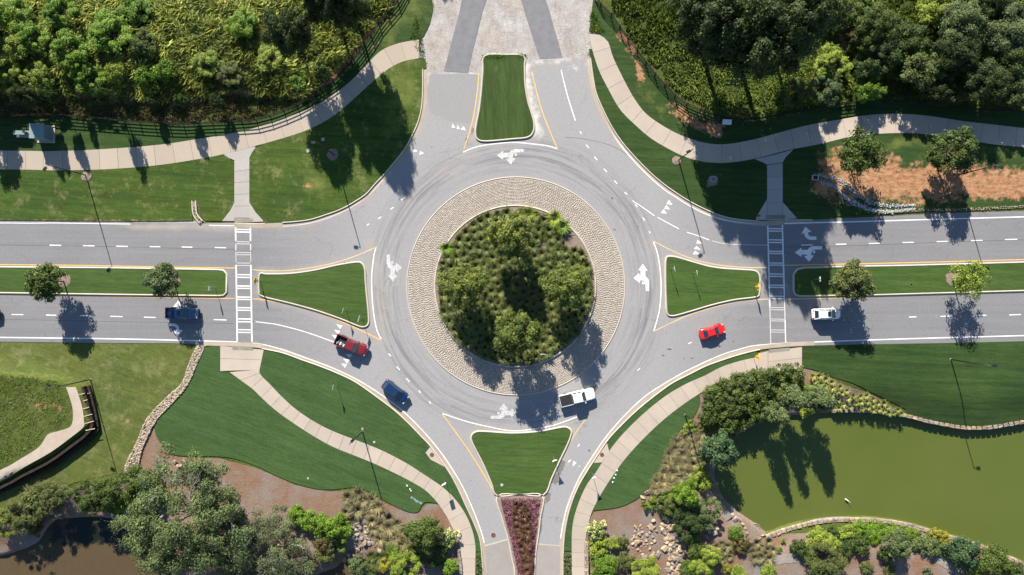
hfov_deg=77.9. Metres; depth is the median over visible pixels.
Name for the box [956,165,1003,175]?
street lamp
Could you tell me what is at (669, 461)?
feather plant
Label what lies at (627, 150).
kerb
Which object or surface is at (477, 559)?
green groundcover
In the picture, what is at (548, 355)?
fountain plant
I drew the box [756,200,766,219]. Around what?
path apron
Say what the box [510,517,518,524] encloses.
red plume plant
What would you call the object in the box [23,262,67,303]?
tree
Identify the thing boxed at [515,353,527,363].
fountain plant
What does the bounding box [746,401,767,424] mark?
shrub
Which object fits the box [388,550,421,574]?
shrub
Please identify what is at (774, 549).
feather plant
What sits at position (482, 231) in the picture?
fountain plant
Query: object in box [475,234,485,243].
fountain plant
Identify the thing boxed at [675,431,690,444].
feather plant
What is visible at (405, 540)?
feather plant
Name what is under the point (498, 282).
fountain plant
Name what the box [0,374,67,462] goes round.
meadow grass
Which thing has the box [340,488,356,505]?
feather plant
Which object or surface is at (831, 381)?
bank plant
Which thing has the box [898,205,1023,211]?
white riprap
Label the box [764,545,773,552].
feather plant
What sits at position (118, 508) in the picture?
shrub
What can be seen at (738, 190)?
lawn
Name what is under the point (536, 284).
fountain plant
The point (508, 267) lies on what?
fountain plant
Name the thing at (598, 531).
shrub
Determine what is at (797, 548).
shrub
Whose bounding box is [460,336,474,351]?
fountain plant
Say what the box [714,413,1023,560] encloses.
pond water
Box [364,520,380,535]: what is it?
feather plant
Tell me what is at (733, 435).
feather plant
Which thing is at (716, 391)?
shrub
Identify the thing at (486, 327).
fountain plant
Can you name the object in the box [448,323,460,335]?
fountain plant
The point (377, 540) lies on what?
feather plant
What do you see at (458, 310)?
fountain plant
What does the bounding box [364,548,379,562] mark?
feather plant
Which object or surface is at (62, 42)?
tree
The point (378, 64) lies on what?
footpath
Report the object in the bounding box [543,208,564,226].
fountain plant
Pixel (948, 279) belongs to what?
mulch ring
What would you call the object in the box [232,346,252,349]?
tactile paving
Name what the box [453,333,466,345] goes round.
fountain plant
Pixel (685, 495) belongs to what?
tree
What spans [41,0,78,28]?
tree
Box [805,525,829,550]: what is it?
shrub
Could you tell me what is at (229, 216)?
path apron
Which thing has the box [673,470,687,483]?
feather plant
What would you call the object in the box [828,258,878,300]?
tree
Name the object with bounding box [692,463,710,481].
shrub
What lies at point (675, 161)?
mulch ring
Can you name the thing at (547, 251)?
fountain plant
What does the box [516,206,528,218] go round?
fountain plant
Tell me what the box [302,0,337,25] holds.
tree
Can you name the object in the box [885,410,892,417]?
bank plant
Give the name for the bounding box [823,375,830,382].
bank plant
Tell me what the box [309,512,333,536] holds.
shrub
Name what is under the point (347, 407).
lawn
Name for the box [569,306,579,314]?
fountain plant
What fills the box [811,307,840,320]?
suv
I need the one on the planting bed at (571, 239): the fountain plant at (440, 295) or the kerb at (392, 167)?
the fountain plant at (440, 295)
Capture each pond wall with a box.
[766,517,1023,565]
[832,408,1023,429]
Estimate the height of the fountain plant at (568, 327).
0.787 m
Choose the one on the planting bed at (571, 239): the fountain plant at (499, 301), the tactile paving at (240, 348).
the fountain plant at (499, 301)
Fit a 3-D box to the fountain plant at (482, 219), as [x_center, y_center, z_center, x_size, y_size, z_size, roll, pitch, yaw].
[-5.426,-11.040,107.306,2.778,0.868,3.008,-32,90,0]
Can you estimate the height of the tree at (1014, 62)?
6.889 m
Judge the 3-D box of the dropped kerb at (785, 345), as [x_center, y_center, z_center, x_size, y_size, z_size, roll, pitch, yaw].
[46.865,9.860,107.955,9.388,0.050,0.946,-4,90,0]
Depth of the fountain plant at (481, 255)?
107.12 m
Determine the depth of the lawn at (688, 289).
107.83 m
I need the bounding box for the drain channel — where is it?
[130,349,198,465]
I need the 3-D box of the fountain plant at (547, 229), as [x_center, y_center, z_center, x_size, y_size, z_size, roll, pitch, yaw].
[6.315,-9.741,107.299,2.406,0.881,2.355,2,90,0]
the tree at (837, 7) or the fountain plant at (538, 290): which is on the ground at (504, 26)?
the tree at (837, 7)
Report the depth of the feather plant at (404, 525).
107.37 m
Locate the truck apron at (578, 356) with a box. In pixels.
[408,178,623,394]
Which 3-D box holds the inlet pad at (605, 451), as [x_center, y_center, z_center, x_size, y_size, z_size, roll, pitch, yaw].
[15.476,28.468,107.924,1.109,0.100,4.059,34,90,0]
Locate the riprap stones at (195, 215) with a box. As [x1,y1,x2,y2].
[193,201,203,223]
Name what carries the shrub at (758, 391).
on the ground at (504, 26)
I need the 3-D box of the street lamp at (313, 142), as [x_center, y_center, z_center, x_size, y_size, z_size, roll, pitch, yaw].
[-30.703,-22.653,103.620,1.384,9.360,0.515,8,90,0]
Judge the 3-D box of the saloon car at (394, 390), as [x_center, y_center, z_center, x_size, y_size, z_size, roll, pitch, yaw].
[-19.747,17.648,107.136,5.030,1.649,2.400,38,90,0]
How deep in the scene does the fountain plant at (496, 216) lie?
107.00 m
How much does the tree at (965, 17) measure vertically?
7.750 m
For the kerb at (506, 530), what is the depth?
107.81 m
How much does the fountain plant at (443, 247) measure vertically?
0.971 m
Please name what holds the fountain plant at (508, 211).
on the planting bed at (571, 239)
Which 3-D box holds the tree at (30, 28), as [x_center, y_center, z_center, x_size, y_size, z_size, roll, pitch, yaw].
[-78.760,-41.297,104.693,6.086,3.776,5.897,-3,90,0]
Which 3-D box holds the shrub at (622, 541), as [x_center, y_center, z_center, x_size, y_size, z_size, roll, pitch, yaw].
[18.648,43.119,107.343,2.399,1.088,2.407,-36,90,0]
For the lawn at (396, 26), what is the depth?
107.92 m
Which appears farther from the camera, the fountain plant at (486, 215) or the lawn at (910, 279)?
the lawn at (910, 279)
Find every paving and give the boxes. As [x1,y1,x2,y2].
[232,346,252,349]
[234,218,252,220]
[485,540,513,574]
[536,545,559,574]
[766,215,784,218]
[769,348,789,352]
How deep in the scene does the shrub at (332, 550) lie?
107.92 m
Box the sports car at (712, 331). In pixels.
[698,323,725,339]
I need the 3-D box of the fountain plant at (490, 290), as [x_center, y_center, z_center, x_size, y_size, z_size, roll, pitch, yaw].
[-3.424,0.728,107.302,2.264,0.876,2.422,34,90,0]
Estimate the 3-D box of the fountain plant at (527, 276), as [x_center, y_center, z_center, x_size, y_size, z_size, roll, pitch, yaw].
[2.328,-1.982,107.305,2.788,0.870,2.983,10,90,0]
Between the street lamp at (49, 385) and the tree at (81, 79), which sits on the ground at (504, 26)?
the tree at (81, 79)
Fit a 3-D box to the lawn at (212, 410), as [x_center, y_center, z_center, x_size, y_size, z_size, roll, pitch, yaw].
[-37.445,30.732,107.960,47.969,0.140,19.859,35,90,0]
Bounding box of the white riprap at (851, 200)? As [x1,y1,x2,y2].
[813,173,915,214]
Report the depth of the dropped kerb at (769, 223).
107.95 m
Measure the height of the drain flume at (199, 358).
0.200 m
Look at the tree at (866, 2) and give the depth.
105.59 m
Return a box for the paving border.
[485,539,506,546]
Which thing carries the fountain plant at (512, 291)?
on the planting bed at (571, 239)
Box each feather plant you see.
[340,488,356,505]
[340,505,354,517]
[344,498,356,512]
[346,494,360,505]
[347,501,367,520]
[348,483,366,502]
[355,493,372,507]
[363,500,376,516]
[363,508,377,521]
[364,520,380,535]
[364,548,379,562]
[365,492,379,510]
[365,557,374,567]
[366,515,377,527]
[369,555,386,573]
[370,499,386,514]
[370,532,388,547]
[371,548,387,565]
[372,507,386,518]
[374,518,386,531]
[375,528,387,539]
[378,551,390,565]
[380,510,395,522]
[380,518,399,537]
[381,536,394,548]
[386,530,402,547]
[387,524,402,537]
[389,516,404,531]
[395,533,411,552]
[396,522,406,539]
[396,540,405,552]
[406,542,417,553]
[413,550,423,557]
[649,474,662,489]
[649,481,663,495]
[655,482,669,493]
[656,464,673,480]
[656,473,671,489]
[661,458,672,469]
[662,475,675,493]
[663,446,677,460]
[663,463,681,480]
[665,455,676,467]
[666,442,681,455]
[668,457,685,471]
[669,435,683,448]
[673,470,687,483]
[674,442,686,455]
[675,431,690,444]
[676,465,689,478]
[677,448,689,460]
[677,456,690,468]
[683,441,700,455]
[684,427,697,442]
[684,434,698,448]
[684,467,696,478]
[688,449,697,461]
[689,427,702,437]
[689,459,700,469]
[692,432,704,445]
[696,428,706,439]
[704,424,717,436]
[718,539,726,548]
[719,555,726,565]
[722,541,733,550]
[722,547,730,556]
[726,553,734,560]
[729,431,736,440]
[747,541,758,551]
[747,545,758,557]
[748,549,763,565]
[752,537,762,550]
[754,553,767,564]
[759,549,771,556]
[763,536,774,546]
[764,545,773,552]
[764,550,775,564]
[770,544,778,555]
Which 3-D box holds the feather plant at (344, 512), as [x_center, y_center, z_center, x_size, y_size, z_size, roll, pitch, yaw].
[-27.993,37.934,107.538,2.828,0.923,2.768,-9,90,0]
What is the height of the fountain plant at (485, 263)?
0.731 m
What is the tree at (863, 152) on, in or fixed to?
on the lawn at (907, 174)
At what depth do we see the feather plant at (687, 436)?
107.26 m
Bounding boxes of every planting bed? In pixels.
[436,207,594,365]
[497,494,542,574]
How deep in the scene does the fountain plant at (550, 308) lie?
107.05 m
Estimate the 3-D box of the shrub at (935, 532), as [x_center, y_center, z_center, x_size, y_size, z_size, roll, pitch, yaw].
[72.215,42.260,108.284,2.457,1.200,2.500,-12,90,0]
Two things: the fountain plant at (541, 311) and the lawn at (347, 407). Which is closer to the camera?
the fountain plant at (541, 311)
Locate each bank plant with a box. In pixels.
[809,373,817,380]
[815,372,823,378]
[817,380,825,387]
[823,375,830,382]
[828,379,836,385]
[835,405,842,411]
[837,383,844,389]
[857,397,864,406]
[863,390,870,399]
[880,399,888,406]
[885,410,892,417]
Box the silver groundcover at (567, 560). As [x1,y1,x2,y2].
[563,553,571,574]
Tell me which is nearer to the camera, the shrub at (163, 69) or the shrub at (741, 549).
the shrub at (163, 69)
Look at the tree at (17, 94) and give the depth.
102.43 m
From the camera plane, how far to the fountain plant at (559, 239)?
107.14 m
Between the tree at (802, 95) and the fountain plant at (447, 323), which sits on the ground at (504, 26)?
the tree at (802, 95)
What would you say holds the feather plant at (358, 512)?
on the ground at (504, 26)
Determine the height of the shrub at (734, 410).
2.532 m
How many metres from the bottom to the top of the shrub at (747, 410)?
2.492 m
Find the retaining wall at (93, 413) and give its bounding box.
[0,385,100,493]
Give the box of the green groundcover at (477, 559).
[475,554,482,574]
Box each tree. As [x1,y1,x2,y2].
[0,0,31,33]
[0,25,29,62]
[0,52,22,83]
[0,508,16,537]
[5,84,44,106]
[6,498,45,534]
[16,19,51,55]
[18,60,54,90]
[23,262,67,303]
[33,480,69,516]
[36,89,66,103]
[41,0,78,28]
[49,27,89,66]
[60,51,87,77]
[65,477,106,517]
[66,94,83,103]
[73,61,107,94]
[86,6,133,54]
[93,86,123,104]
[95,477,119,510]
[101,441,255,574]
[105,463,149,504]
[115,0,153,22]
[128,27,157,56]
[141,261,180,298]
[142,97,155,107]
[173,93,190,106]
[189,50,219,77]
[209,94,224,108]
[216,60,242,87]
[216,503,315,574]
[223,7,256,38]
[256,44,283,71]
[259,6,313,59]
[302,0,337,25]
[318,0,371,34]
[401,514,444,555]
[437,263,489,310]
[484,208,533,261]
[492,308,543,356]
[538,262,591,309]
[663,0,757,74]
[671,479,699,506]
[697,428,739,468]
[727,0,836,88]
[761,400,789,423]
[776,383,808,409]
[777,0,843,40]
[778,76,811,108]
[803,384,836,413]
[804,541,848,574]
[806,71,842,107]
[813,41,853,79]
[827,0,863,32]
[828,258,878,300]
[833,25,862,53]
[837,125,887,175]
[843,0,868,21]
[852,0,902,45]
[852,45,889,82]
[853,71,886,103]
[865,34,909,73]
[879,528,911,559]
[895,18,932,55]
[895,41,946,91]
[915,0,948,26]
[923,125,979,175]
[926,76,957,106]
[931,27,981,75]
[937,0,988,44]
[941,534,981,572]
[947,258,992,301]
[955,80,975,101]
[958,0,1012,22]
[958,56,1014,105]
[977,542,1015,574]
[979,1,1023,57]
[986,39,1023,81]
[1000,72,1023,105]
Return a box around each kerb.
[0,266,227,296]
[204,341,262,348]
[234,222,282,227]
[258,261,369,327]
[262,345,486,574]
[282,69,426,226]
[406,177,625,395]
[434,205,596,366]
[470,426,571,496]
[474,53,534,141]
[496,493,544,574]
[559,346,759,574]
[586,58,757,224]
[664,256,760,316]
[757,220,783,225]
[759,341,814,349]
[784,219,812,224]
[792,261,1023,296]
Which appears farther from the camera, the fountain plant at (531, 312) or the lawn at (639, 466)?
the lawn at (639, 466)
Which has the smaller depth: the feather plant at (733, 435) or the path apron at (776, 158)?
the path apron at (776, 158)
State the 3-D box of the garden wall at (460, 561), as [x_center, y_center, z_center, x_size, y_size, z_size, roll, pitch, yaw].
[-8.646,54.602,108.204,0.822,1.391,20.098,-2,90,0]
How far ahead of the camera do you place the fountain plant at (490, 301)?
107.07 m
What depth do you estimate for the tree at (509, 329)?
100.57 m
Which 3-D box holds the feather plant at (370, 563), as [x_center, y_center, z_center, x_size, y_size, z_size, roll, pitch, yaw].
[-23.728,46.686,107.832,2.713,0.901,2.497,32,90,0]
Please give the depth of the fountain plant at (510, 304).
106.99 m
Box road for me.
[0,57,1023,544]
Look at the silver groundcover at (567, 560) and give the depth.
107.73 m
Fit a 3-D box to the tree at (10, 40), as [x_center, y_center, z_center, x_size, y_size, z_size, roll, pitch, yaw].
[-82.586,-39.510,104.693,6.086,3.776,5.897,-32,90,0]
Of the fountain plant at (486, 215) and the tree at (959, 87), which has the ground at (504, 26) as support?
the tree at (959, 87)
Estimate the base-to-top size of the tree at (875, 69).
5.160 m
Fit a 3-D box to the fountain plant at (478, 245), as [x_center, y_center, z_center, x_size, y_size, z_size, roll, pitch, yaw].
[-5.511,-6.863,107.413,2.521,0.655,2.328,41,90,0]
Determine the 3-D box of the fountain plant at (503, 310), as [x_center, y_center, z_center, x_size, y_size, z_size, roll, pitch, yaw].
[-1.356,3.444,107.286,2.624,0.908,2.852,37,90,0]
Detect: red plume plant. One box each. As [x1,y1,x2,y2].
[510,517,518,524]
[511,500,519,508]
[511,523,521,531]
[518,557,529,567]
[520,512,528,520]
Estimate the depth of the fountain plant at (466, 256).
106.97 m
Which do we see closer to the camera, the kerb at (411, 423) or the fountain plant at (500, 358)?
the fountain plant at (500, 358)
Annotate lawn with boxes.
[0,0,432,150]
[0,154,233,220]
[0,268,225,294]
[0,343,195,509]
[155,346,437,512]
[249,57,426,222]
[259,263,367,325]
[259,350,480,551]
[472,428,570,495]
[476,55,532,139]
[564,462,601,550]
[589,49,766,219]
[591,0,1023,143]
[594,395,699,509]
[607,351,756,450]
[666,257,758,314]
[783,133,1023,218]
[795,263,1023,294]
[802,341,1023,426]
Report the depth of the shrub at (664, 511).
106.82 m
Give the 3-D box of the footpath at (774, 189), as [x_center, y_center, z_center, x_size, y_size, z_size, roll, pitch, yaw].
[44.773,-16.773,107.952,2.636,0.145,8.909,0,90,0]
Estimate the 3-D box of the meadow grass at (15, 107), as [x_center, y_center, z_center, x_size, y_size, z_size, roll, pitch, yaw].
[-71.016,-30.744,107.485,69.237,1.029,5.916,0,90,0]
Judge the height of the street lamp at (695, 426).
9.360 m
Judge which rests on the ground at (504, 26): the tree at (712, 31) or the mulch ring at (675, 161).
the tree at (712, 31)
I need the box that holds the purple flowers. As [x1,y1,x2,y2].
[501,498,539,574]
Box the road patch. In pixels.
[427,74,479,122]
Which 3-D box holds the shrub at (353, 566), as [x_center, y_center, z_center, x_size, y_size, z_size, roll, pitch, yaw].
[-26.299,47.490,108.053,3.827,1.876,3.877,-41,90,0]
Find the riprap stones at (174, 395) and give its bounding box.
[124,347,201,471]
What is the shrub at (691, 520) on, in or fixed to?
on the ground at (504, 26)
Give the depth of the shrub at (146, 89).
106.17 m
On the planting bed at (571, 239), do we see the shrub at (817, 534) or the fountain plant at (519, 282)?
the fountain plant at (519, 282)
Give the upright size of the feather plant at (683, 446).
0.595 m
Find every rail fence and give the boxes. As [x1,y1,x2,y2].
[0,0,398,124]
[597,0,1023,119]
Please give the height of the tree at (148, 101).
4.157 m
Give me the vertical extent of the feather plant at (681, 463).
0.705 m
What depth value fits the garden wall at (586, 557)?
107.29 m
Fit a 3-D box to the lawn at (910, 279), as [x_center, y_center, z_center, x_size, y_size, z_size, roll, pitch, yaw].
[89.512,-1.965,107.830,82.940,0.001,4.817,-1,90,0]
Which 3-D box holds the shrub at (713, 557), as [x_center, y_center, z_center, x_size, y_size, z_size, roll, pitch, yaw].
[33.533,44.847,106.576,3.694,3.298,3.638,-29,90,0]
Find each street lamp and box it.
[42,165,85,175]
[46,378,91,387]
[311,141,334,154]
[349,430,363,443]
[678,148,693,160]
[684,414,700,427]
[950,358,996,366]
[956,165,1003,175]
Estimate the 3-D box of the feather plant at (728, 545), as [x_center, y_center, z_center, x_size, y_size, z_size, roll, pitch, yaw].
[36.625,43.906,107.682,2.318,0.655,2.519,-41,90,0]
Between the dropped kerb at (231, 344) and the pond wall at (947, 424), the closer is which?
the dropped kerb at (231, 344)
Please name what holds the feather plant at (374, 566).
on the ground at (504, 26)
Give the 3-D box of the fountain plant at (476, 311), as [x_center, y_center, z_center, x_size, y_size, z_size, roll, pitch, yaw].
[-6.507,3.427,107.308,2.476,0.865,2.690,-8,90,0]
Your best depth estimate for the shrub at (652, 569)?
106.20 m
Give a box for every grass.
[0,0,394,104]
[0,93,297,122]
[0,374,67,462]
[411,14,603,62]
[611,0,1023,114]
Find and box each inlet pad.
[426,447,444,466]
[594,444,608,462]
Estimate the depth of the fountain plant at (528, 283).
107.14 m
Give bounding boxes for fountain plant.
[435,304,450,320]
[436,266,448,274]
[436,287,448,301]
[437,240,454,255]
[438,259,446,268]
[442,298,451,308]
[443,252,451,264]
[443,260,456,271]
[443,314,455,327]
[445,304,458,315]
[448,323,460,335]
[450,304,462,315]
[450,314,463,328]
[451,249,463,263]
[452,232,465,246]
[452,241,463,254]
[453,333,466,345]
[456,248,470,262]
[458,322,471,334]
[459,226,472,238]
[459,307,472,317]
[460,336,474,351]
[461,256,474,268]
[463,242,478,254]
[464,311,474,324]
[465,235,474,246]
[466,227,481,237]
[467,219,477,230]
[468,303,479,313]
[469,342,481,353]
[471,212,489,229]
[471,260,482,270]
[471,293,483,305]
[472,240,485,253]
[472,250,487,263]
[473,305,486,319]
[474,223,486,236]
[474,315,486,327]
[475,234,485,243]
[477,258,489,269]
[478,300,489,311]
[479,209,494,223]
[479,350,490,359]
[480,243,491,256]
[480,325,492,336]
[484,297,497,308]
[484,309,494,317]
[485,239,494,248]
[485,286,495,297]
[487,252,498,263]
[487,268,499,282]
[487,317,496,328]
[489,261,501,274]
[489,328,496,338]
[489,347,500,357]
[490,302,501,315]
[491,298,504,309]
[492,209,504,220]
[492,278,503,288]
[492,285,506,298]
[494,256,507,271]
[495,302,511,316]
[495,352,509,363]
[497,205,512,218]
[498,268,510,279]
[499,290,510,302]
[501,281,513,291]
[502,254,514,264]
[502,294,517,308]
[503,356,516,365]
[504,261,516,274]
[509,259,523,270]
[509,268,522,281]
[509,287,519,298]
[510,279,522,291]
[512,250,522,262]
[513,306,524,315]
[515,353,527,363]
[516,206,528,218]
[517,262,529,274]
[518,268,533,282]
[519,203,536,222]
[521,280,533,288]
[523,354,536,365]
[524,257,536,269]
[527,305,538,317]
[528,222,537,237]
[528,238,539,253]
[528,273,540,284]
[529,209,543,222]
[529,251,540,261]
[529,266,540,277]
[529,350,543,362]
[531,314,543,322]
[531,342,542,354]
[532,232,541,243]
[532,276,544,289]
[533,224,545,234]
[533,304,545,316]
[534,259,550,272]
[534,292,549,308]
[535,286,544,296]
[536,246,547,260]
[536,335,551,349]
[538,212,552,226]
[539,312,550,328]
[539,346,553,359]
[542,223,554,236]
[542,255,553,265]
[542,319,556,333]
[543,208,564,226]
[543,232,555,245]
[543,246,557,259]
[544,262,556,273]
[544,328,554,341]
[544,338,557,354]
[545,237,558,253]
[545,299,556,307]
[545,305,559,316]
[546,217,558,227]
[547,309,560,323]
[551,240,565,257]
[551,320,564,334]
[551,336,563,348]
[553,254,564,263]
[554,215,572,235]
[554,233,563,244]
[554,327,565,340]
[555,307,566,318]
[556,224,567,234]
[557,334,571,347]
[558,244,570,256]
[559,253,573,265]
[559,259,569,264]
[559,321,573,334]
[561,328,575,342]
[562,311,574,324]
[567,245,579,258]
[568,259,578,267]
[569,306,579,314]
[569,325,581,338]
[572,314,583,328]
[576,247,588,261]
[576,304,588,316]
[578,290,590,299]
[581,259,592,269]
[582,283,591,293]
[582,297,592,309]
[583,289,594,300]
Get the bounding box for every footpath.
[0,40,418,169]
[220,346,263,370]
[230,370,475,574]
[234,158,249,217]
[572,351,767,574]
[589,34,1023,162]
[767,163,782,214]
[768,347,801,370]
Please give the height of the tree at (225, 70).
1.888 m
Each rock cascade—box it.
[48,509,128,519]
[172,459,186,467]
[342,516,384,562]
[626,489,687,574]
[700,481,765,542]
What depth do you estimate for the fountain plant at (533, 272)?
106.91 m
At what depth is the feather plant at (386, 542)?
107.09 m
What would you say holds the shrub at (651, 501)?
on the ground at (504, 26)
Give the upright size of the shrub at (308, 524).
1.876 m
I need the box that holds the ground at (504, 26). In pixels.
[0,0,1023,574]
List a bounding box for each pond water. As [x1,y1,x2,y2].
[0,517,169,574]
[318,557,365,574]
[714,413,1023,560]
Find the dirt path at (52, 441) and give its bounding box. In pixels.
[0,387,84,481]
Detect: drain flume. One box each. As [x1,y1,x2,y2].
[182,345,203,380]
[191,201,202,222]
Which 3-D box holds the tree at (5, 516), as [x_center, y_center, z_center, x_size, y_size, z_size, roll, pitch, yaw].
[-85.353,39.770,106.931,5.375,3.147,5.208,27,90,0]
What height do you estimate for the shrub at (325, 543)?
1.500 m
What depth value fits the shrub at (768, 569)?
107.02 m
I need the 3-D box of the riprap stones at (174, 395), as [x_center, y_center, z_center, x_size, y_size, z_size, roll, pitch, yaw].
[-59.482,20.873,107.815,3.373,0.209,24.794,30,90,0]
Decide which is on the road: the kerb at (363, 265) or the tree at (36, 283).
the kerb at (363, 265)
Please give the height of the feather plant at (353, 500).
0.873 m
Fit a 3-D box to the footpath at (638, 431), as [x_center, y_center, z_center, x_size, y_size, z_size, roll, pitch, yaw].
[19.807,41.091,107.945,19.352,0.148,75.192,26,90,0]
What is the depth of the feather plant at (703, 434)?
107.35 m
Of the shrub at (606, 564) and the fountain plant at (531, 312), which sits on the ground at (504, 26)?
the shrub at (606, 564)
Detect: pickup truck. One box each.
[165,306,199,319]
[333,333,369,355]
[558,388,595,406]
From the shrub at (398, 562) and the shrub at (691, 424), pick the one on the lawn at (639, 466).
the shrub at (691, 424)
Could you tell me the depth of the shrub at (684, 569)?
106.62 m
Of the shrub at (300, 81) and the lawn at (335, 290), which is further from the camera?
the lawn at (335, 290)
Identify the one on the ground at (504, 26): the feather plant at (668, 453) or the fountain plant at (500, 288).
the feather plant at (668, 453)
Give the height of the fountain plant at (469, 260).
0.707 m
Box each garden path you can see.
[753,553,807,574]
[920,552,961,574]
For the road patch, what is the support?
on the road
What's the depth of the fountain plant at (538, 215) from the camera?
106.90 m
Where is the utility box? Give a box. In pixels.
[722,119,731,124]
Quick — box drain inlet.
[812,175,818,179]
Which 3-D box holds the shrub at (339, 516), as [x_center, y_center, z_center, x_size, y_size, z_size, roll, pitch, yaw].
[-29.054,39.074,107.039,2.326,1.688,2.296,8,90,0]
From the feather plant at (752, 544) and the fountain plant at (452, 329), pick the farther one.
the feather plant at (752, 544)
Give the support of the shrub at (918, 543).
on the ground at (504, 26)
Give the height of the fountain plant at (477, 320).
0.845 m
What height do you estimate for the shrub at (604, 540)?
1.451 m
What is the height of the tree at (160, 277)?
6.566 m
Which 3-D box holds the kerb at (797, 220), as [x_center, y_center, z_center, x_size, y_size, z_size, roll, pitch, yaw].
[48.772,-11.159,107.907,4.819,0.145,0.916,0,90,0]
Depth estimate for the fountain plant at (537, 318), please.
106.97 m
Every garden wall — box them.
[457,549,462,574]
[584,541,588,574]
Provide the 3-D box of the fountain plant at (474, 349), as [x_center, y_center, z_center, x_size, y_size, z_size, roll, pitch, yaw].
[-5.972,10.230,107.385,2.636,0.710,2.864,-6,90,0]
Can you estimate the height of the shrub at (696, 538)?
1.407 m
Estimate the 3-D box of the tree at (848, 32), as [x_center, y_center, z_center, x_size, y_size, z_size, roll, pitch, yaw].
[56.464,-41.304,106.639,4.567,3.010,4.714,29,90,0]
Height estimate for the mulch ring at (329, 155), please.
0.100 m
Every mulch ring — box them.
[58,274,69,286]
[81,172,90,180]
[326,149,337,159]
[672,156,680,164]
[707,175,717,185]
[945,272,958,285]
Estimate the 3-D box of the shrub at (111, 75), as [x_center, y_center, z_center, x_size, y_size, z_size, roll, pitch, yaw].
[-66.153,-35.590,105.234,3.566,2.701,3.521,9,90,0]
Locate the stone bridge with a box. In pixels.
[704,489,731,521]
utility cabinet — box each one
[13,130,28,137]
[29,123,54,142]
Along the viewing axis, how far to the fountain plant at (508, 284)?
107.13 m
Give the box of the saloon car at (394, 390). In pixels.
[381,379,408,403]
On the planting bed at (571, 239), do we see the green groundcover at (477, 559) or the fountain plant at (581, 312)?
the fountain plant at (581, 312)
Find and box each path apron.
[222,204,233,220]
[224,146,254,159]
[249,203,262,221]
[756,150,791,163]
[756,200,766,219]
[783,203,795,219]
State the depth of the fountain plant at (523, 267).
107.11 m
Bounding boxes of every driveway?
[444,0,485,72]
[521,0,562,58]
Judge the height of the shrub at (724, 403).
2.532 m
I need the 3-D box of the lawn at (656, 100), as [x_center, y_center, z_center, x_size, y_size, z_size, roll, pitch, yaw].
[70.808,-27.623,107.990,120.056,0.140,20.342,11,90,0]
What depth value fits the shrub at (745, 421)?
106.79 m
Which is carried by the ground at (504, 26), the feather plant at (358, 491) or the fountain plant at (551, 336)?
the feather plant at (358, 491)
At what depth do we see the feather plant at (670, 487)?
107.44 m
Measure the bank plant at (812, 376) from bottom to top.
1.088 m
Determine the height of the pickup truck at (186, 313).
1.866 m
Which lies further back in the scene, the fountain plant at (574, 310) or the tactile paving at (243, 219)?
the tactile paving at (243, 219)
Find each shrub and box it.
[18,487,44,512]
[28,521,43,537]
[104,62,126,84]
[106,499,127,516]
[132,64,155,86]
[142,81,159,96]
[146,468,163,489]
[150,56,177,83]
[284,69,305,90]
[285,504,310,526]
[287,86,301,96]
[298,509,318,532]
[301,557,318,573]
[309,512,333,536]
[312,59,328,76]
[312,535,331,554]
[312,544,334,563]
[322,517,342,539]
[329,537,339,546]
[330,545,336,554]
[333,511,346,523]
[333,518,353,539]
[336,543,345,552]
[338,536,347,543]
[347,553,368,574]
[365,566,379,574]
[376,556,390,572]
[385,542,399,555]
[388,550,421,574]
[420,540,448,569]
[437,527,460,547]
[441,558,458,574]
[585,519,606,540]
[587,540,607,557]
[589,554,617,574]
[595,534,608,548]
[608,535,621,549]
[616,533,628,548]
[616,551,634,571]
[630,555,660,574]
[648,496,655,503]
[654,495,677,519]
[668,493,678,506]
[671,507,706,543]
[679,558,695,574]
[684,529,701,543]
[685,473,700,484]
[686,541,705,560]
[687,558,714,574]
[688,419,695,427]
[690,497,722,530]
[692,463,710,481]
[697,406,719,426]
[698,476,712,492]
[700,545,721,565]
[701,394,722,416]
[702,384,723,404]
[709,406,729,426]
[713,376,736,398]
[717,390,734,410]
[717,417,736,436]
[722,563,731,574]
[725,400,741,418]
[725,416,744,432]
[728,371,750,391]
[728,524,743,540]
[729,563,748,574]
[731,387,747,404]
[731,537,746,554]
[734,399,756,416]
[736,535,750,550]
[739,405,756,429]
[745,368,764,390]
[745,381,762,403]
[746,391,767,411]
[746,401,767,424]
[752,382,776,400]
[758,366,780,386]
[760,563,776,574]
[766,389,779,402]
[770,363,792,385]
[781,362,805,386]
[789,538,808,557]
[798,380,808,392]
[799,407,813,417]
[799,546,809,562]
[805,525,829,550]
[824,524,839,538]
[824,532,842,552]
[837,539,855,559]
[838,524,855,542]
[850,533,870,555]
[852,519,866,534]
[859,560,874,574]
[861,519,879,538]
[865,529,882,544]
[875,521,889,537]
[876,546,893,561]
[882,563,896,574]
[884,521,899,535]
[899,525,911,539]
[909,528,923,541]
[910,531,932,552]
[919,537,941,557]
[922,566,932,574]
[927,527,940,539]
[938,529,950,543]
[938,540,951,558]
[965,564,989,574]
[1006,561,1023,574]
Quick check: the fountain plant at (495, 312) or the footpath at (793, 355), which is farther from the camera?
the footpath at (793, 355)
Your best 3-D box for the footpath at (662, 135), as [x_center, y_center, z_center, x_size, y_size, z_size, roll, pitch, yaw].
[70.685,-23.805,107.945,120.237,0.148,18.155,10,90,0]

